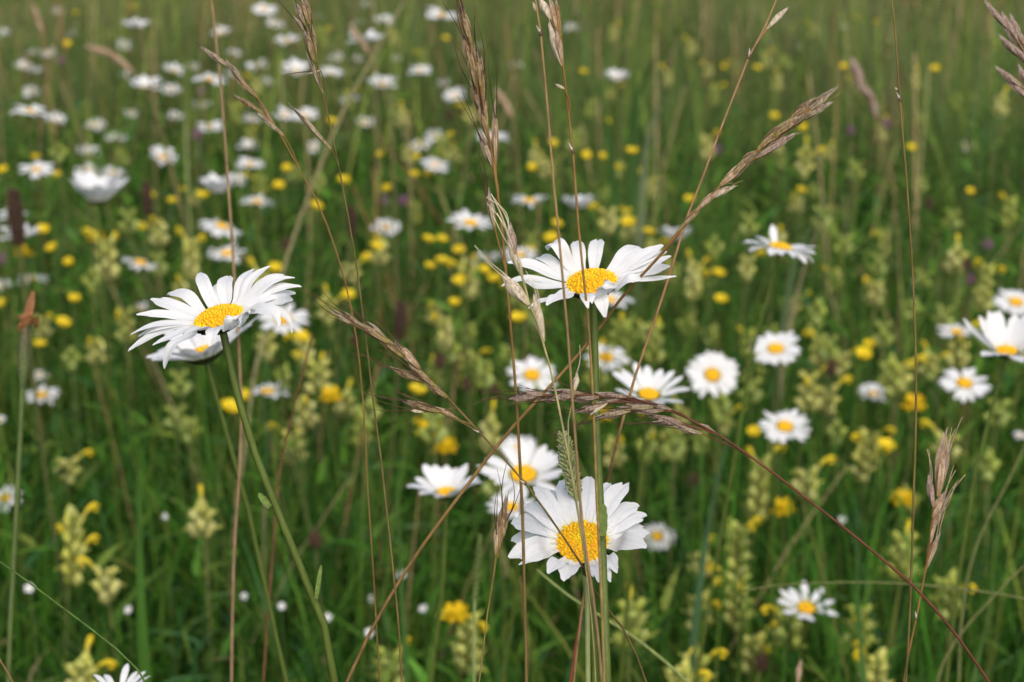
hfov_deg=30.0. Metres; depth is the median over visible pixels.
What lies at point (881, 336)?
yellow rattle
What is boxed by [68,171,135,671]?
daisy
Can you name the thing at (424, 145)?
daisy
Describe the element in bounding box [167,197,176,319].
buttercup
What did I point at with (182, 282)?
yellow rattle
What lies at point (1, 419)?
daisy
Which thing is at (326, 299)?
yellow rattle
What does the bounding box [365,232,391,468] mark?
yellow rattle
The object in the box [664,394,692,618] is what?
yellow rattle
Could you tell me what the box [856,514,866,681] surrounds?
grass leaf
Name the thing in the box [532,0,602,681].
oat grass
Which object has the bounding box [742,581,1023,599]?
oat grass
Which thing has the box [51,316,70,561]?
buttercup
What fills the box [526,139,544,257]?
yellow rattle
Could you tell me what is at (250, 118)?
daisy
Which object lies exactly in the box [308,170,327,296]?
yellow rattle
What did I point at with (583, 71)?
buttercup
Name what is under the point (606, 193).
yellow rattle
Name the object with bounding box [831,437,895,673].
buttercup
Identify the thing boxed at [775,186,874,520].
grass leaf
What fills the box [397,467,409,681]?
grass leaf
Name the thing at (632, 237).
yellow rattle
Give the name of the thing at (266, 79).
daisy
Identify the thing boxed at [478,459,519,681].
oat grass
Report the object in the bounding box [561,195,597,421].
daisy
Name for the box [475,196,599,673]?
oat grass
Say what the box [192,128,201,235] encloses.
clover
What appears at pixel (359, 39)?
oat grass
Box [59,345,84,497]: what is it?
yellow rattle
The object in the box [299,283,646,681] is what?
oat grass
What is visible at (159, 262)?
yellow rattle
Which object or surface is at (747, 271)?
yellow rattle
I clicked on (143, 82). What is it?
daisy
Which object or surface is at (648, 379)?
daisy
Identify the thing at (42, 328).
yellow rattle
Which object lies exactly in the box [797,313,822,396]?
yellow rattle
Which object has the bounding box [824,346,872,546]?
buttercup
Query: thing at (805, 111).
oat grass
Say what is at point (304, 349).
yellow rattle
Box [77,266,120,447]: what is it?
yellow rattle
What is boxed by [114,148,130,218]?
yellow rattle
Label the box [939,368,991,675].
daisy
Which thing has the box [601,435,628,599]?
yellow rattle
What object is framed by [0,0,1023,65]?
meadow grass
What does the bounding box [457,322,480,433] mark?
yellow rattle
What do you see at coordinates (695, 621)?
grass leaf
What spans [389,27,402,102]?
yellow rattle
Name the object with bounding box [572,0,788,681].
oat grass
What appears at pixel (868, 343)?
buttercup
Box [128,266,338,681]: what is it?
daisy
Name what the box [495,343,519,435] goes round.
yellow rattle
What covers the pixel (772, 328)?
yellow rattle
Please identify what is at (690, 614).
yellow rattle
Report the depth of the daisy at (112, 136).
3.36 m
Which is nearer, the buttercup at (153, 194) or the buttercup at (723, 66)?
the buttercup at (153, 194)
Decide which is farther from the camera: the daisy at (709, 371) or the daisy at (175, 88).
the daisy at (175, 88)
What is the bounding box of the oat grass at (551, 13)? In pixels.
[539,0,605,681]
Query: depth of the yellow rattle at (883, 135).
3.03 m
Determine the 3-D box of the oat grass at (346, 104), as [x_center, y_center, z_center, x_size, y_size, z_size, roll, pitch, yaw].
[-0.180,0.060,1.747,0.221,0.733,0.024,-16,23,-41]
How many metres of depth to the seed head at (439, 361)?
1.91 m
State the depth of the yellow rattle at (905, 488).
1.75 m
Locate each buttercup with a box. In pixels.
[0,165,20,294]
[0,298,17,432]
[23,339,46,542]
[26,154,41,265]
[37,224,55,424]
[45,241,81,474]
[49,171,64,348]
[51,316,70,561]
[62,257,83,457]
[63,40,81,156]
[64,293,93,521]
[127,4,135,133]
[135,191,154,331]
[138,222,146,311]
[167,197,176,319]
[188,398,237,666]
[196,191,208,300]
[224,388,253,608]
[261,262,281,492]
[273,180,284,261]
[278,329,309,567]
[282,163,292,290]
[292,200,322,400]
[322,175,349,356]
[325,117,336,226]
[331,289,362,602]
[344,180,349,261]
[351,240,384,395]
[361,252,378,379]
[375,150,388,249]
[379,382,426,670]
[380,183,398,375]
[405,170,419,309]
[405,234,435,461]
[405,261,436,398]
[412,153,423,244]
[423,169,432,329]
[425,255,450,420]
[429,297,459,460]
[436,234,447,345]
[440,36,448,115]
[452,274,475,441]
[453,245,464,393]
[457,264,490,425]
[482,272,510,403]
[487,311,529,632]
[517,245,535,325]
[528,162,537,300]
[538,219,562,347]
[539,139,558,236]
[544,231,579,415]
[563,68,587,188]
[581,150,590,264]
[593,118,610,233]
[599,152,606,264]
[605,164,621,265]
[610,146,638,325]
[610,215,639,389]
[629,227,655,437]
[663,195,693,342]
[702,268,725,397]
[709,294,727,403]
[715,65,726,137]
[747,65,761,147]
[747,425,760,602]
[769,112,778,210]
[791,186,806,259]
[800,122,815,286]
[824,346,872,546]
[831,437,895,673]
[835,63,847,124]
[864,338,875,477]
[895,143,916,259]
[926,64,941,174]
[950,187,974,295]
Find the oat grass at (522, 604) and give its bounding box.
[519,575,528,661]
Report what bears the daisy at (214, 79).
on the ground
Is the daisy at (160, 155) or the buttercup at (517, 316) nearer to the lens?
the buttercup at (517, 316)
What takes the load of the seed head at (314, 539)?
on the ground
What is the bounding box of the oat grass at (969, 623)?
[936,565,1023,681]
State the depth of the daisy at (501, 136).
2.46 m
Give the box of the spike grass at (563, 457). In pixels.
[556,430,590,681]
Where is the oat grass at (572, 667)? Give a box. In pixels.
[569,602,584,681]
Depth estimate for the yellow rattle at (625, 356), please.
2.06 m
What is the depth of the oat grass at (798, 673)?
0.90 m
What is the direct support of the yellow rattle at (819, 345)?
on the ground
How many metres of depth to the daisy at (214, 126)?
2.91 m
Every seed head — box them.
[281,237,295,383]
[308,528,326,681]
[348,333,358,432]
[433,352,462,501]
[446,110,454,237]
[456,375,484,585]
[481,384,498,505]
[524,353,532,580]
[673,471,698,633]
[754,651,769,681]
[814,358,845,605]
[924,196,933,343]
[962,256,972,451]
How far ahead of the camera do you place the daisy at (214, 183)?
2.13 m
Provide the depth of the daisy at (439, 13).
2.56 m
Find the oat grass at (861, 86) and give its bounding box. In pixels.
[851,56,899,527]
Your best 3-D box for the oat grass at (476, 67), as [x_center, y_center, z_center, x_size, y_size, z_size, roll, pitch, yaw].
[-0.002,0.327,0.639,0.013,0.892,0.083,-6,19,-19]
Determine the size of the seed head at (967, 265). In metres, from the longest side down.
0.379 x 0.040 x 0.016 m
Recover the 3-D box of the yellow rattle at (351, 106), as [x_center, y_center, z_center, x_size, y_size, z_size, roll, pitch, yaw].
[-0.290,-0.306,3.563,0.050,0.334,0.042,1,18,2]
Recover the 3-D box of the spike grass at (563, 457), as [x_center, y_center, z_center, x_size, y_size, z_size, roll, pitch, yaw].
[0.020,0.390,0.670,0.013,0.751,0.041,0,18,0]
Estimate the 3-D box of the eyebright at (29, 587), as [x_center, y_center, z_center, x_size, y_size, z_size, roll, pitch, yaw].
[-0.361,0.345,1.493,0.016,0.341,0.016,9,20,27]
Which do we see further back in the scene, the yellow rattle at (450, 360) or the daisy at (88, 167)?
the daisy at (88, 167)
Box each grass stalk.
[0,561,145,681]
[0,659,13,681]
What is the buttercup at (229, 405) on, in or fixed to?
on the ground
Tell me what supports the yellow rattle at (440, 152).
on the ground
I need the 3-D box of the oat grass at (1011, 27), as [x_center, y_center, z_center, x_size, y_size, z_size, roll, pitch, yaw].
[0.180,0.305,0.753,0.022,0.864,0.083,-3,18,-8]
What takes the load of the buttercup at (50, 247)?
on the ground
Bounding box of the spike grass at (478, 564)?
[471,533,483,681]
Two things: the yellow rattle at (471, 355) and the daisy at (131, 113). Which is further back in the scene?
the daisy at (131, 113)
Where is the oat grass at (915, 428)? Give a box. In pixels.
[891,0,916,681]
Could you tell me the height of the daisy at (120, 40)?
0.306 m
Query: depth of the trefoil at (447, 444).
1.75 m
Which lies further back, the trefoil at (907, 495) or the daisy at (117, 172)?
the daisy at (117, 172)
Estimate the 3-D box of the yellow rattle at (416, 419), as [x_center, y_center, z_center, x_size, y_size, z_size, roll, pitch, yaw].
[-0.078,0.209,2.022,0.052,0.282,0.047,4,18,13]
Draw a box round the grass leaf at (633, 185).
[628,51,665,317]
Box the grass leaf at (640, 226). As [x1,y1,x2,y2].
[634,81,692,353]
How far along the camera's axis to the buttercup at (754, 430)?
1.77 m
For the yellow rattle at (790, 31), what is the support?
on the ground
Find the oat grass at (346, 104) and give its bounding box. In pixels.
[229,0,405,675]
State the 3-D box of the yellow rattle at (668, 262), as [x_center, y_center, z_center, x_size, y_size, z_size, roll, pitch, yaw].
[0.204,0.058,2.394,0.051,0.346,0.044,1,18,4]
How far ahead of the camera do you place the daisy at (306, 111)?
2.79 m
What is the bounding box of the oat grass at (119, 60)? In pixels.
[85,45,191,290]
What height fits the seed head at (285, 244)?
0.361 m
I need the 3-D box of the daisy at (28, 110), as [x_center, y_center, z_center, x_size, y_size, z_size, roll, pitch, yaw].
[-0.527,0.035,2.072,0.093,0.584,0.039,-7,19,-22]
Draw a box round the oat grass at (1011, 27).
[984,0,1023,97]
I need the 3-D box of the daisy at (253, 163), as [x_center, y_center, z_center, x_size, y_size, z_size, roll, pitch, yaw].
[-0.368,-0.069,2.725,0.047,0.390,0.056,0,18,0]
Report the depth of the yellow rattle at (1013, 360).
2.14 m
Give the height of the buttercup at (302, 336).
0.436 m
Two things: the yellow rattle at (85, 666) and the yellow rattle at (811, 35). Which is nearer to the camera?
the yellow rattle at (85, 666)
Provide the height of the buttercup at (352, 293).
0.386 m
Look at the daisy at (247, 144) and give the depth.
3.33 m
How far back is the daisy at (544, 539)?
0.57 m
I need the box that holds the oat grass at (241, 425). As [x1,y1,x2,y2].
[211,0,242,681]
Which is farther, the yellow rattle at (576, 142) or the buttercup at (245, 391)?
the yellow rattle at (576, 142)
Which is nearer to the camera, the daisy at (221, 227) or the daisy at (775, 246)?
the daisy at (775, 246)
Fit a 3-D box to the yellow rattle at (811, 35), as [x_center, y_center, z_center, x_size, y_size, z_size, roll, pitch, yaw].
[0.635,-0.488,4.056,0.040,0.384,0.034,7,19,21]
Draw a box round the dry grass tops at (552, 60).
[0,0,1023,397]
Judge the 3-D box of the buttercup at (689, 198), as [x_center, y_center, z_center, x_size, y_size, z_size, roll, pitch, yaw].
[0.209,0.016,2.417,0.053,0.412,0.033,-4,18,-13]
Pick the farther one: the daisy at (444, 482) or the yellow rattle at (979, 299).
the yellow rattle at (979, 299)
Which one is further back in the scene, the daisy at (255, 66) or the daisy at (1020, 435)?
the daisy at (255, 66)
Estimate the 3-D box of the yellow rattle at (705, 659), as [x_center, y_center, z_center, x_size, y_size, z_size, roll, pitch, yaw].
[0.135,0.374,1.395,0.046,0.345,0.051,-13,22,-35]
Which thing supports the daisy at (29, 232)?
on the ground
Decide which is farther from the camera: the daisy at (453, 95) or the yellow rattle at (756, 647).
the daisy at (453, 95)
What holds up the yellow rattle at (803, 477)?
on the ground
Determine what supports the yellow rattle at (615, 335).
on the ground
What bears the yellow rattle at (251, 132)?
on the ground
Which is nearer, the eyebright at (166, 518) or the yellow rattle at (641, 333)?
the eyebright at (166, 518)
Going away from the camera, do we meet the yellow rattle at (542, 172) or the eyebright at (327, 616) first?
the eyebright at (327, 616)
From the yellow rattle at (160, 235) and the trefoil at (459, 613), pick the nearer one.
the trefoil at (459, 613)
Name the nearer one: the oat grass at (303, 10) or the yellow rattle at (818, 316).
the oat grass at (303, 10)
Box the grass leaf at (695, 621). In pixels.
[686,420,733,675]
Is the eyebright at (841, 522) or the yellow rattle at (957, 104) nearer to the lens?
the eyebright at (841, 522)
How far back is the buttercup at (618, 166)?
2.66 m
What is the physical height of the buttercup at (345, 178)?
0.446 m
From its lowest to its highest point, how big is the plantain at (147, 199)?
0.490 m
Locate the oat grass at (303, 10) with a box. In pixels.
[278,0,402,681]
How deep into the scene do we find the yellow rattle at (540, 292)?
2.19 m
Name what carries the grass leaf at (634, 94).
on the ground
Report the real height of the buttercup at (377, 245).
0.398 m
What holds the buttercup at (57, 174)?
on the ground
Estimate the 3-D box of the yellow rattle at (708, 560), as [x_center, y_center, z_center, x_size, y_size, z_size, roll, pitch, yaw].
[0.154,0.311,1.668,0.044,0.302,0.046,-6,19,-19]
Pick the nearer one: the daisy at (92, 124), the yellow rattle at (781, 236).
the yellow rattle at (781, 236)
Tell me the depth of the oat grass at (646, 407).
0.54 m
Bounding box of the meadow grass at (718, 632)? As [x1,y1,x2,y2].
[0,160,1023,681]
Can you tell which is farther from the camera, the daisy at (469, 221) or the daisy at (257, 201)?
the daisy at (257, 201)
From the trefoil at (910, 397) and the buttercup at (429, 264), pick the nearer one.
the trefoil at (910, 397)
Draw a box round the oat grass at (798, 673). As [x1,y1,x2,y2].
[795,659,801,681]
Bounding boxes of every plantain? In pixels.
[5,187,75,651]
[141,181,155,477]
[331,205,357,451]
[388,300,406,607]
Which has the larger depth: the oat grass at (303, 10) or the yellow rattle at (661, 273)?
the yellow rattle at (661, 273)
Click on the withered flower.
(26, 319)
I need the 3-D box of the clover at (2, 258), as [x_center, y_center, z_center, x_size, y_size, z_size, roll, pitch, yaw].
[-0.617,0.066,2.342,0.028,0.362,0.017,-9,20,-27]
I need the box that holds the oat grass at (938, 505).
[903,418,964,681]
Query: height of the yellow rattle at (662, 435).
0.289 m
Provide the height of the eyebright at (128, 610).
0.306 m
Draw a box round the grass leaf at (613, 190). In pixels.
[594,64,622,329]
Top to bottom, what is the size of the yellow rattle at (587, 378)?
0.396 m
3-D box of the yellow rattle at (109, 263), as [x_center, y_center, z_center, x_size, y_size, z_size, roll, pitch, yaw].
[-0.448,0.079,2.192,0.054,0.427,0.059,-8,19,-24]
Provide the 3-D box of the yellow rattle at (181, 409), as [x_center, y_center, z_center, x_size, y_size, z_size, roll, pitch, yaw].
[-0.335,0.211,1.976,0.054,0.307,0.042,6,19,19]
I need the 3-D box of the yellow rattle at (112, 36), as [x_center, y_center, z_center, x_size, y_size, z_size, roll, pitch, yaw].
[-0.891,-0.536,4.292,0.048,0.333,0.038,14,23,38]
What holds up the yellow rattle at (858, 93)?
on the ground
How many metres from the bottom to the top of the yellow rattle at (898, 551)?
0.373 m
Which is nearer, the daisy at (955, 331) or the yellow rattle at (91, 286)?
the daisy at (955, 331)
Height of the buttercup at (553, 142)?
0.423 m
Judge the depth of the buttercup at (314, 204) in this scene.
2.22 m
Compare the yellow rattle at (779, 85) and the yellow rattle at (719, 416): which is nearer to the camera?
the yellow rattle at (719, 416)
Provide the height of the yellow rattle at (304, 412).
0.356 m
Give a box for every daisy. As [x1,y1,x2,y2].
[0,28,9,79]
[0,208,49,370]
[0,223,59,485]
[0,278,12,345]
[0,416,6,480]
[0,486,41,649]
[1,104,48,457]
[13,60,32,104]
[17,275,47,309]
[19,161,53,298]
[23,85,39,129]
[25,384,59,534]
[29,67,47,120]
[35,370,48,430]
[40,49,56,99]
[45,112,65,146]
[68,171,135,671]
[75,162,97,173]
[77,145,99,160]
[85,119,105,145]
[94,664,149,681]
[101,166,126,226]
[105,132,126,161]
[117,39,132,82]
[120,17,171,277]
[120,70,134,109]
[122,257,157,429]
[123,110,137,122]
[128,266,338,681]
[128,302,151,349]
[129,75,163,293]
[146,316,288,681]
[150,146,177,249]
[161,84,181,122]
[162,62,186,194]
[167,111,183,153]
[188,219,242,605]
[189,63,198,92]
[191,73,238,375]
[194,101,211,138]
[197,121,222,231]
[198,173,247,407]
[207,244,264,460]
[212,26,230,112]
[226,49,240,82]
[229,173,245,209]
[236,157,264,266]
[237,138,258,191]
[239,194,273,375]
[243,114,260,152]
[246,58,272,180]
[251,2,277,226]
[254,380,288,590]
[258,303,308,681]
[262,77,274,108]
[266,17,283,87]
[271,106,297,265]
[274,34,299,204]
[281,57,325,231]
[292,108,317,257]
[306,141,321,189]
[320,67,343,181]
[328,51,342,94]
[347,30,392,404]
[351,55,362,71]
[356,116,373,142]
[366,74,396,360]
[371,219,399,356]
[374,14,392,135]
[407,65,430,199]
[407,464,481,681]
[408,139,431,203]
[413,6,457,295]
[419,157,448,350]
[425,129,442,149]
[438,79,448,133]
[443,87,466,156]
[447,209,493,562]
[476,131,508,357]
[476,252,499,305]
[477,439,562,681]
[486,491,536,681]
[500,435,556,681]
[502,195,548,430]
[502,238,676,681]
[502,247,538,415]
[506,356,556,632]
[508,476,649,681]
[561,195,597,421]
[565,23,579,47]
[582,344,629,479]
[605,292,643,658]
[606,68,629,183]
[612,362,690,681]
[643,523,675,628]
[657,226,692,376]
[685,350,740,638]
[695,224,817,681]
[750,331,800,625]
[750,409,810,681]
[778,581,837,681]
[858,383,885,450]
[936,324,970,676]
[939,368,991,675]
[945,310,1023,681]
[974,289,1023,544]
[992,431,1023,557]
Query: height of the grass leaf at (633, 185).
0.550 m
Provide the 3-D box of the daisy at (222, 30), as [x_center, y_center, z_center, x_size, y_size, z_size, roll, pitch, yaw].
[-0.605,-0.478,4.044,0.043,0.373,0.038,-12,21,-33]
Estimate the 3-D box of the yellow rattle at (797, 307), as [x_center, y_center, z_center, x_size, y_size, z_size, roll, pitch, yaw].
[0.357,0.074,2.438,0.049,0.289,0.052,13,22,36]
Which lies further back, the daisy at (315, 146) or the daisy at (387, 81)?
the daisy at (315, 146)
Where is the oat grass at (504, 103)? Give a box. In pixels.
[497,88,523,360]
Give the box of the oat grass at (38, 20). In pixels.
[33,3,104,352]
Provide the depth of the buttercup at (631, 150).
2.49 m
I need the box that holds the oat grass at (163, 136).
[130,0,199,372]
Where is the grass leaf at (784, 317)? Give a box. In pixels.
[767,178,852,545]
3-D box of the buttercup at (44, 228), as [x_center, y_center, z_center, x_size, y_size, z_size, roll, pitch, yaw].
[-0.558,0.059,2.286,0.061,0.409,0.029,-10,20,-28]
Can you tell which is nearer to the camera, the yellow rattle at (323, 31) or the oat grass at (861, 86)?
the oat grass at (861, 86)
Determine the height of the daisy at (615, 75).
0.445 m
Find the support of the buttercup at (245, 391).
on the ground
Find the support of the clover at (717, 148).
on the ground
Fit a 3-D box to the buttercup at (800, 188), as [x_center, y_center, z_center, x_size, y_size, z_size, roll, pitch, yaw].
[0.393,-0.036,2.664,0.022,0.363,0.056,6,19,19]
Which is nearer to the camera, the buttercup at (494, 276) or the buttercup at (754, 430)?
the buttercup at (754, 430)
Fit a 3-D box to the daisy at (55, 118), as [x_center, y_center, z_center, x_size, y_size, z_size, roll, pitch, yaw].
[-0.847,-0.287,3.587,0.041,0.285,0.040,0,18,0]
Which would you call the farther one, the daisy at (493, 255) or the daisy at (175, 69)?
the daisy at (175, 69)
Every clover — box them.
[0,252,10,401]
[58,56,67,149]
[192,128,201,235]
[198,86,212,214]
[369,193,388,308]
[398,195,407,289]
[714,144,720,226]
[847,126,853,224]
[876,117,889,231]
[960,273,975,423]
[983,238,991,317]
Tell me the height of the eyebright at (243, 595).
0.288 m
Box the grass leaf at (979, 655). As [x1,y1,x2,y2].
[971,572,993,681]
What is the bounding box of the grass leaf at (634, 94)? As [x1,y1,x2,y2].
[624,64,636,288]
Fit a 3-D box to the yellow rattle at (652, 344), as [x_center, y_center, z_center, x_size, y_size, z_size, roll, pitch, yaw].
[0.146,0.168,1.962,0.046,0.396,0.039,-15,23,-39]
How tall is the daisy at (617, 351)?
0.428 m
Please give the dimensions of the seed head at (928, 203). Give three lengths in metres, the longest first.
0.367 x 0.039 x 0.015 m
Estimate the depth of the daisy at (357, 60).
4.24 m
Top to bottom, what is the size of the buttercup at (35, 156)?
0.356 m
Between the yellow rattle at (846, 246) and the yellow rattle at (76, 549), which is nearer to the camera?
the yellow rattle at (76, 549)
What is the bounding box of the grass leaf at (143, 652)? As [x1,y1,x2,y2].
[136,444,150,681]
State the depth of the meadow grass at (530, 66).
3.78 m
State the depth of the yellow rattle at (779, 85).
3.36 m
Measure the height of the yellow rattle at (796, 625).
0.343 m
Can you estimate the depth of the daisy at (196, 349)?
0.79 m
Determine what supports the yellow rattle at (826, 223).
on the ground
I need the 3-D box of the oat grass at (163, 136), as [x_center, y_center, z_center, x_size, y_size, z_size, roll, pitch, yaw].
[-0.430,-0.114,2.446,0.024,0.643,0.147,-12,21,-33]
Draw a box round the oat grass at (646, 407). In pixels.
[468,381,989,681]
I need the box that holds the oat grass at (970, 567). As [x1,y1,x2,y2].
[957,445,1023,681]
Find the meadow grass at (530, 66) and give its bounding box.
[0,0,1023,380]
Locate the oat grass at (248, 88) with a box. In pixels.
[196,42,379,681]
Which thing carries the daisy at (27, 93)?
on the ground
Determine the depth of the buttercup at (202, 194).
2.41 m
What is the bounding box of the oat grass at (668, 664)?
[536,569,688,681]
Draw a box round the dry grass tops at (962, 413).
[0,183,1023,681]
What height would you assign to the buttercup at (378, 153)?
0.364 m
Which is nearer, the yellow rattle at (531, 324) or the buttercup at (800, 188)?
the yellow rattle at (531, 324)
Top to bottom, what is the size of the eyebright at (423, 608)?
0.291 m
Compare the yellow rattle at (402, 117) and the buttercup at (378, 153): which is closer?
the buttercup at (378, 153)
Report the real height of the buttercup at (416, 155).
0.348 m
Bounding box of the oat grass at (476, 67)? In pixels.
[442,0,527,681]
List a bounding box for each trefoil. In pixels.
[14,246,32,311]
[88,231,110,315]
[319,386,352,531]
[402,420,440,678]
[427,436,457,625]
[443,601,470,681]
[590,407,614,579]
[770,497,796,654]
[876,489,917,648]
[885,393,926,542]
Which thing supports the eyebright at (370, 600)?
on the ground
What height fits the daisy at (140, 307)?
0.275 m
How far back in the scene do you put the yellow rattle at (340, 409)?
1.97 m
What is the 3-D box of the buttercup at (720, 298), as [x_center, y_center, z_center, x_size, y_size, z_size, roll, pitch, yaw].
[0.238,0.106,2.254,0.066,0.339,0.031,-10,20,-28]
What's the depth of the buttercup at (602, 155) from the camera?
2.79 m
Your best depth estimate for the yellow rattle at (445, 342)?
1.97 m
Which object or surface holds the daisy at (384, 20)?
on the ground
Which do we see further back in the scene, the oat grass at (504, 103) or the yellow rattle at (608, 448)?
the oat grass at (504, 103)
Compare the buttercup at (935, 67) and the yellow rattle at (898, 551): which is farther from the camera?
the buttercup at (935, 67)
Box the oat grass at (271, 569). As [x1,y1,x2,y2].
[262,333,312,681]
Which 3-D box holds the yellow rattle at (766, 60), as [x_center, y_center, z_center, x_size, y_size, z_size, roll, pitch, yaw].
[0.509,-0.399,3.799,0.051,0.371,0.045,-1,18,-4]
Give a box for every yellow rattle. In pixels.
[31,313,64,436]
[46,143,73,258]
[48,449,93,589]
[54,502,99,679]
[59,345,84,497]
[63,634,116,681]
[76,556,125,681]
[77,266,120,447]
[80,337,119,481]
[82,227,144,444]
[102,28,117,94]
[109,306,152,491]
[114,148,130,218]
[114,207,159,325]
[143,216,171,337]
[149,250,172,361]
[157,404,213,561]
[164,369,213,496]
[170,274,195,498]
[175,227,214,449]
[178,417,206,659]
[179,484,228,681]
[180,186,200,237]
[229,101,243,171]
[241,124,260,156]
[241,172,269,229]
[245,73,262,168]
[247,257,293,534]
[251,332,288,477]
[264,422,330,535]
[271,362,295,543]
[284,332,325,487]
[286,164,307,267]
[288,394,331,544]
[292,351,348,556]
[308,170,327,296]
[312,284,354,415]
[315,27,331,89]
[326,379,362,553]
[336,259,367,355]
[337,395,386,661]
[342,88,358,171]
[342,416,376,509]
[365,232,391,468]
[368,637,411,681]
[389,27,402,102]
[391,101,415,199]
[399,141,423,246]
[401,410,466,676]
[408,200,421,275]
[413,414,448,534]
[414,49,430,128]
[415,354,447,455]
[421,301,450,383]
[431,313,456,465]
[432,130,457,255]
[435,341,465,597]
[437,609,488,676]
[441,142,462,223]
[446,254,487,428]
[452,348,491,392]
[456,102,476,206]
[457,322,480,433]
[462,465,529,662]
[463,357,497,617]
[476,399,512,660]
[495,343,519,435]
[500,281,526,408]
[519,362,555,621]
[520,230,541,321]
[522,300,544,444]
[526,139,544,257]
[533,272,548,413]
[537,154,562,234]
[560,128,582,242]
[579,338,616,476]
[580,98,602,207]
[588,202,620,340]
[598,186,608,237]
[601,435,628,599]
[604,159,625,249]
[604,312,641,430]
[605,83,623,133]
[609,21,620,116]
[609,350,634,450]
[610,208,631,297]
[610,584,659,681]
[613,206,643,350]
[617,312,645,471]
[620,431,660,657]
[626,320,647,350]
[633,270,679,368]
[635,316,671,501]
[639,168,657,290]
[641,426,688,631]
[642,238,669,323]
[643,427,677,520]
[656,437,688,610]
[659,63,673,151]
[660,250,681,349]
[663,641,711,681]
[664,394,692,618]
[665,256,709,400]
[673,313,699,398]
[676,249,702,423]
[676,645,727,681]
[681,577,721,646]
[684,36,698,133]
[684,534,718,649]
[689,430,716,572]
[691,233,726,382]
[697,129,718,267]
[698,324,720,445]
[701,60,714,126]
[704,391,734,650]
[705,563,759,681]
[708,82,726,168]
[710,404,746,521]
[715,516,762,680]
[719,376,767,562]
[725,60,741,111]
[725,212,762,329]
[726,443,786,681]
[731,620,777,681]
[734,249,764,402]
[734,349,768,439]
[735,325,754,417]
[758,48,774,138]
[760,225,786,391]
[760,324,777,413]
[760,597,808,666]
[764,137,786,275]
[769,68,783,125]
[769,455,836,681]
[770,55,792,141]
[771,136,826,288]
[774,155,790,193]
[777,291,812,373]
[784,193,805,287]
[784,363,838,542]
[785,23,796,47]
[792,297,830,468]
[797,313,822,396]
[800,333,844,475]
[803,329,829,456]
[806,204,841,305]
[807,21,817,66]
[807,182,822,242]
[815,375,852,530]
[815,418,851,572]
[817,221,836,286]
[819,140,840,210]
[820,265,842,352]
[823,347,856,525]
[824,234,855,319]
[833,604,882,681]
[834,159,871,281]
[844,432,891,616]
[845,426,895,578]
[846,75,859,141]
[848,276,886,440]
[852,253,890,363]
[853,641,894,681]
[861,354,927,545]
[864,353,914,630]
[866,320,897,519]
[871,229,892,323]
[872,115,890,216]
[876,519,927,681]
[877,483,923,661]
[900,297,923,395]
[902,267,933,344]
[906,340,951,463]
[907,66,923,138]
[908,175,930,244]
[911,114,931,175]
[917,304,955,430]
[918,419,968,660]
[921,320,980,493]
[923,208,964,351]
[924,233,973,431]
[928,567,976,651]
[946,93,963,202]
[952,258,1005,435]
[955,398,1015,598]
[966,448,1005,677]
[980,85,1010,250]
[987,37,1000,100]
[991,192,1018,325]
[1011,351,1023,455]
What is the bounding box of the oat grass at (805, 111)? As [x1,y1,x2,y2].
[345,85,838,681]
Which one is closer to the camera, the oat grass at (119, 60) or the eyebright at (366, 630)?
the eyebright at (366, 630)
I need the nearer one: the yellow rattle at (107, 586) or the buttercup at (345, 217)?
the yellow rattle at (107, 586)
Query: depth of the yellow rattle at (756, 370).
2.10 m
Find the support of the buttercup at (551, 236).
on the ground
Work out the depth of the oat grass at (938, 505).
0.60 m
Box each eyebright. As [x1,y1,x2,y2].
[24,584,53,681]
[125,606,134,671]
[162,513,180,615]
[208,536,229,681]
[240,592,256,681]
[278,602,285,667]
[325,613,331,632]
[365,595,376,668]
[365,628,373,681]
[419,605,429,679]
[832,516,845,666]
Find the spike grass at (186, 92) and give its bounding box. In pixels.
[181,62,195,293]
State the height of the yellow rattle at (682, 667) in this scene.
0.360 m
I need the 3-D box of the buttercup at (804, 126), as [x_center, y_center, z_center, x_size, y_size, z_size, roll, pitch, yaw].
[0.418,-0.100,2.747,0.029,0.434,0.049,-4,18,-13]
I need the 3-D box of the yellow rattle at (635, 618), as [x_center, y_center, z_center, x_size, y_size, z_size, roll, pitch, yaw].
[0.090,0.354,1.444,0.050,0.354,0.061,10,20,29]
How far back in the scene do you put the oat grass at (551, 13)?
0.54 m
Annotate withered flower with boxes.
[5,290,38,681]
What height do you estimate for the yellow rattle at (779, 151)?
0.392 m
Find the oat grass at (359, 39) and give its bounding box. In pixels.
[349,23,405,414]
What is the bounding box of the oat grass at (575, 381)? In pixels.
[568,345,595,681]
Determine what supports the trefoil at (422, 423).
on the ground
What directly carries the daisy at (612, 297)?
on the ground

